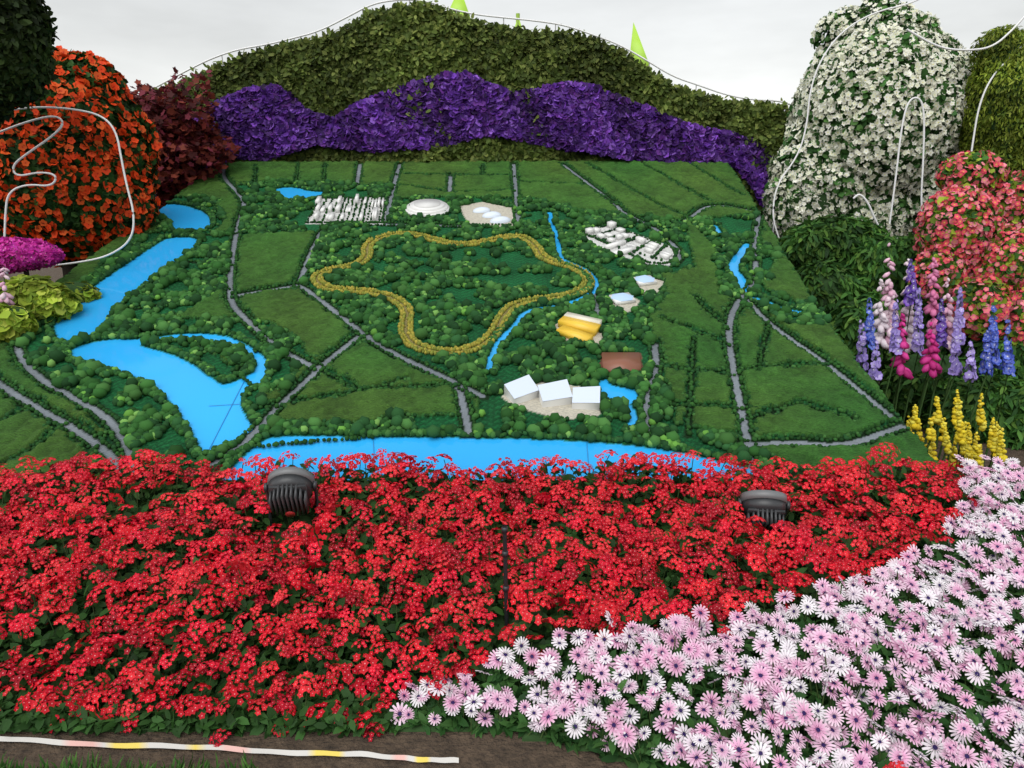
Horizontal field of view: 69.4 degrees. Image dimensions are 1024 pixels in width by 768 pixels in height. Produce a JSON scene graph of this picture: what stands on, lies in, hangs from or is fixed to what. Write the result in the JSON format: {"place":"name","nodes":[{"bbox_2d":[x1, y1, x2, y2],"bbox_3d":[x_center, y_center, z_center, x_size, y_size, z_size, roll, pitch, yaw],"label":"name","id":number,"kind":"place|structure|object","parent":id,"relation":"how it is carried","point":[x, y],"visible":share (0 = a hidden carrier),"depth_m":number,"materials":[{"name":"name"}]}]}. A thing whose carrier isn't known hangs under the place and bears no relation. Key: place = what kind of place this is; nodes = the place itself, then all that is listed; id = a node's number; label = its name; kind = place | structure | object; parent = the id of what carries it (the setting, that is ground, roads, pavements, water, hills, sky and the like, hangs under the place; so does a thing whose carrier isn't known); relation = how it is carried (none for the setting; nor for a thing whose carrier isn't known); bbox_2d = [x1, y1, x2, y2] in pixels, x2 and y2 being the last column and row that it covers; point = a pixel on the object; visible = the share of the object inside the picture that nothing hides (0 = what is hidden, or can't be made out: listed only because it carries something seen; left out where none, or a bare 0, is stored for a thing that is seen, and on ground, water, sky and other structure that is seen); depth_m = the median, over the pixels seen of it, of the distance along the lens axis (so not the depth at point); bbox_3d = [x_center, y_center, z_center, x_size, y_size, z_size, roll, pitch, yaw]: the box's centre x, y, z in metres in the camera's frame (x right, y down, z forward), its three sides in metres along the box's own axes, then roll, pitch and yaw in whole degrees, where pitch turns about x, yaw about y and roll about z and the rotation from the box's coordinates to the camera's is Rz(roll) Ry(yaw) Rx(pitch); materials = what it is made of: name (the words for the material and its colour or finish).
{"place":"outdoors","nodes":[
{"label":"outdoors","id":0,"kind":"place"},
{"bbox_2d":[147,0,791,214],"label":"hedge wall","id":1,"kind":"structure","parent":0,"point":[384,48],"depth_m":8.51,"materials":[{"name":"green plant"}]},
{"bbox_2d":[155,69,773,206],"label":"purple flowers","id":2,"kind":"object","parent":1,"relation":"on","point":[270,121],"visible":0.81,"depth_m":8.55,"materials":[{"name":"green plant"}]},
{"bbox_2d":[155,0,790,111],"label":"light strip","id":3,"kind":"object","parent":1,"relation":"on","point":[359,10],"visible":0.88,"depth_m":8.45,"materials":[{"name":"plastic"}]},
{"bbox_2d":[0,266,1023,767],"bbox_3d":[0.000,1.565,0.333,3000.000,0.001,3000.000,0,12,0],"label":"soil","id":4,"kind":"structure","parent":0,"point":[484,750],"depth_m":2.31,"materials":[{"name":"brown soil"}]},
{"bbox_2d":[0,0,59,125],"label":"topiary bush","id":5,"kind":"object","parent":4,"relation":"on","point":[27,79],"depth_m":5.14,"materials":[{"name":"green plant"}]},
{"bbox_2d":[0,236,65,275],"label":"magenta shrub","id":6,"kind":"object","parent":4,"relation":"on","point":[24,254],"depth_m":5.51,"materials":[{"name":"pink plant"}]},
{"bbox_2d":[0,274,101,342],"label":"chartreuse shrub","id":7,"kind":"object","parent":4,"relation":"on","point":[37,297],"depth_m":5.16,"materials":[{"name":"plant"}]},
{"bbox_2d":[0,45,162,275],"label":"orange flower bush","id":8,"kind":"object","parent":4,"relation":"on","point":[73,212],"depth_m":6.24,"materials":[{"name":"orange plant"}]},
{"bbox_2d":[0,750,257,767],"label":"grass","id":9,"kind":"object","parent":4,"relation":"on","point":[128,765],"visible":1,"depth_m":2.21,"materials":[{"name":"green plant"}]},
{"bbox_2d":[129,67,241,209],"bbox_3d":[-3.707,-1.768,8.197,1.351,3.250,1.308,0,12,0],"label":"red-leaved shrub","id":10,"kind":"object","parent":4,"relation":"on","point":[186,138],"visible":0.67,"depth_m":7.83,"materials":[{"name":"red plant"}]},
{"bbox_2d":[0,736,458,762],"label":"tape barrier","id":11,"kind":"object","parent":4,"relation":"on","point":[239,749],"visible":0.99,"depth_m":2.30,"materials":[{"name":"plastic"}]},
{"bbox_2d":[264,467,318,537],"bbox_3d":[-0.985,0.640,3.301,0.231,0.574,0.232,0,12,0],"label":"flood light","id":12,"kind":"object","parent":4,"relation":"on","point":[288,490],"visible":0.97,"depth_m":3.22,"materials":[{"name":"metal"}]},
{"bbox_2d":[501,524,508,626],"bbox_3d":[-0.017,0.777,2.721,0.080,0.548,0.076,0,12,0],"label":"stake","id":13,"kind":"object","parent":4,"relation":"on","point":[504,529],"visible":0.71,"depth_m":2.69,"materials":[{"name":"plastic"}]},
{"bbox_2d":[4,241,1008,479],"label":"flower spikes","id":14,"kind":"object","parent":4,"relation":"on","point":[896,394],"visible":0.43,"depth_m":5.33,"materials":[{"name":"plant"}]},
{"bbox_2d":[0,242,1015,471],"bbox_3d":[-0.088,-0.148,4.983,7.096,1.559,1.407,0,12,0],"label":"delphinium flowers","id":15,"kind":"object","parent":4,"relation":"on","point":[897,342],"visible":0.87,"depth_m":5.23,"materials":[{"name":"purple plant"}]},
{"bbox_2d":[0,442,1022,767],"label":"red flower bed","id":16,"kind":"object","parent":4,"relation":"on","point":[800,540],"depth_m":2.90,"materials":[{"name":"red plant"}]},
{"bbox_2d":[0,0,1023,265],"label":"white outline tubes","id":17,"kind":"object","parent":4,"relation":"on","point":[774,194],"visible":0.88,"depth_m":6.87,"materials":[{"name":"plastic"}]},
{"bbox_2d":[450,0,651,71],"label":"leaf flag banners","id":18,"kind":"object","parent":4,"relation":"on","point":[637,46],"visible":0.22,"depth_m":9.98,"materials":[{"name":"plastic"}]},
{"bbox_2d":[389,454,1023,767],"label":"pink daisies","id":19,"kind":"object","parent":4,"relation":"on","point":[490,697],"depth_m":2.41,"materials":[{"name":"pink plant"}]},
{"bbox_2d":[736,490,790,532],"bbox_3d":[1.121,0.687,3.300,0.230,0.484,0.236,0,12,0],"label":"flood light","id":20,"kind":"object","parent":4,"relation":"on","point":[770,507],"visible":0.79,"depth_m":3.21,"materials":[{"name":"metal"}]},
{"bbox_2d":[761,0,976,238],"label":"white flower topiary","id":21,"kind":"object","parent":4,"relation":"on","point":[876,95],"depth_m":7.41,"materials":[{"name":"white plant"}]},
{"bbox_2d":[777,209,1023,450],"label":"green bush","id":22,"kind":"object","parent":4,"relation":"on","point":[809,259],"depth_m":6.53,"materials":[{"name":"green plant"}]},
{"bbox_2d":[908,150,1023,348],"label":"pink flower bush","id":23,"kind":"object","parent":4,"relation":"on","point":[958,221],"depth_m":6.06,"materials":[{"name":"pink plant"}]},
{"bbox_2d":[957,24,1023,175],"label":"topiary","id":24,"kind":"object","parent":4,"relation":"on","point":[1016,33],"depth_m":6.98,"materials":[{"name":"green plant"}]},
{"bbox_2d":[42,0,1023,110],"label":"sky","id":25,"kind":"structure","parent":0,"point":[755,49],"materials":[{"name":"white"}]},
{"bbox_3d":[-0.573,-0.890,6.252,6.246,2.340,5.611,0,12,0],"label":"board","id":26,"kind":"object","parent":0,"visible":0},
{"bbox_2d":[0,160,938,484],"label":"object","id":27,"kind":"structure","parent":26,"relation":"on","point":[198,398],"depth_m":4.85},
{"bbox_2d":[209,376,588,467],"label":"panel seams","id":28,"kind":"object","parent":27,"relation":"on","point":[373,439],"visible":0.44,"depth_m":4.15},
{"bbox_2d":[0,160,928,489],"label":"miniature trees","id":29,"kind":"object","parent":27,"relation":"on","point":[352,292],"visible":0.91,"depth_m":5.21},
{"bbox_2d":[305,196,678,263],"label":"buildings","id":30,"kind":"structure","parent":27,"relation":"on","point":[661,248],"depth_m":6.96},
{"bbox_2d":[313,194,672,409],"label":"model buildings","id":31,"kind":"structure","parent":27,"relation":"on","point":[578,326],"depth_m":5.12,"materials":[{"name":"plastic"}]}
]}

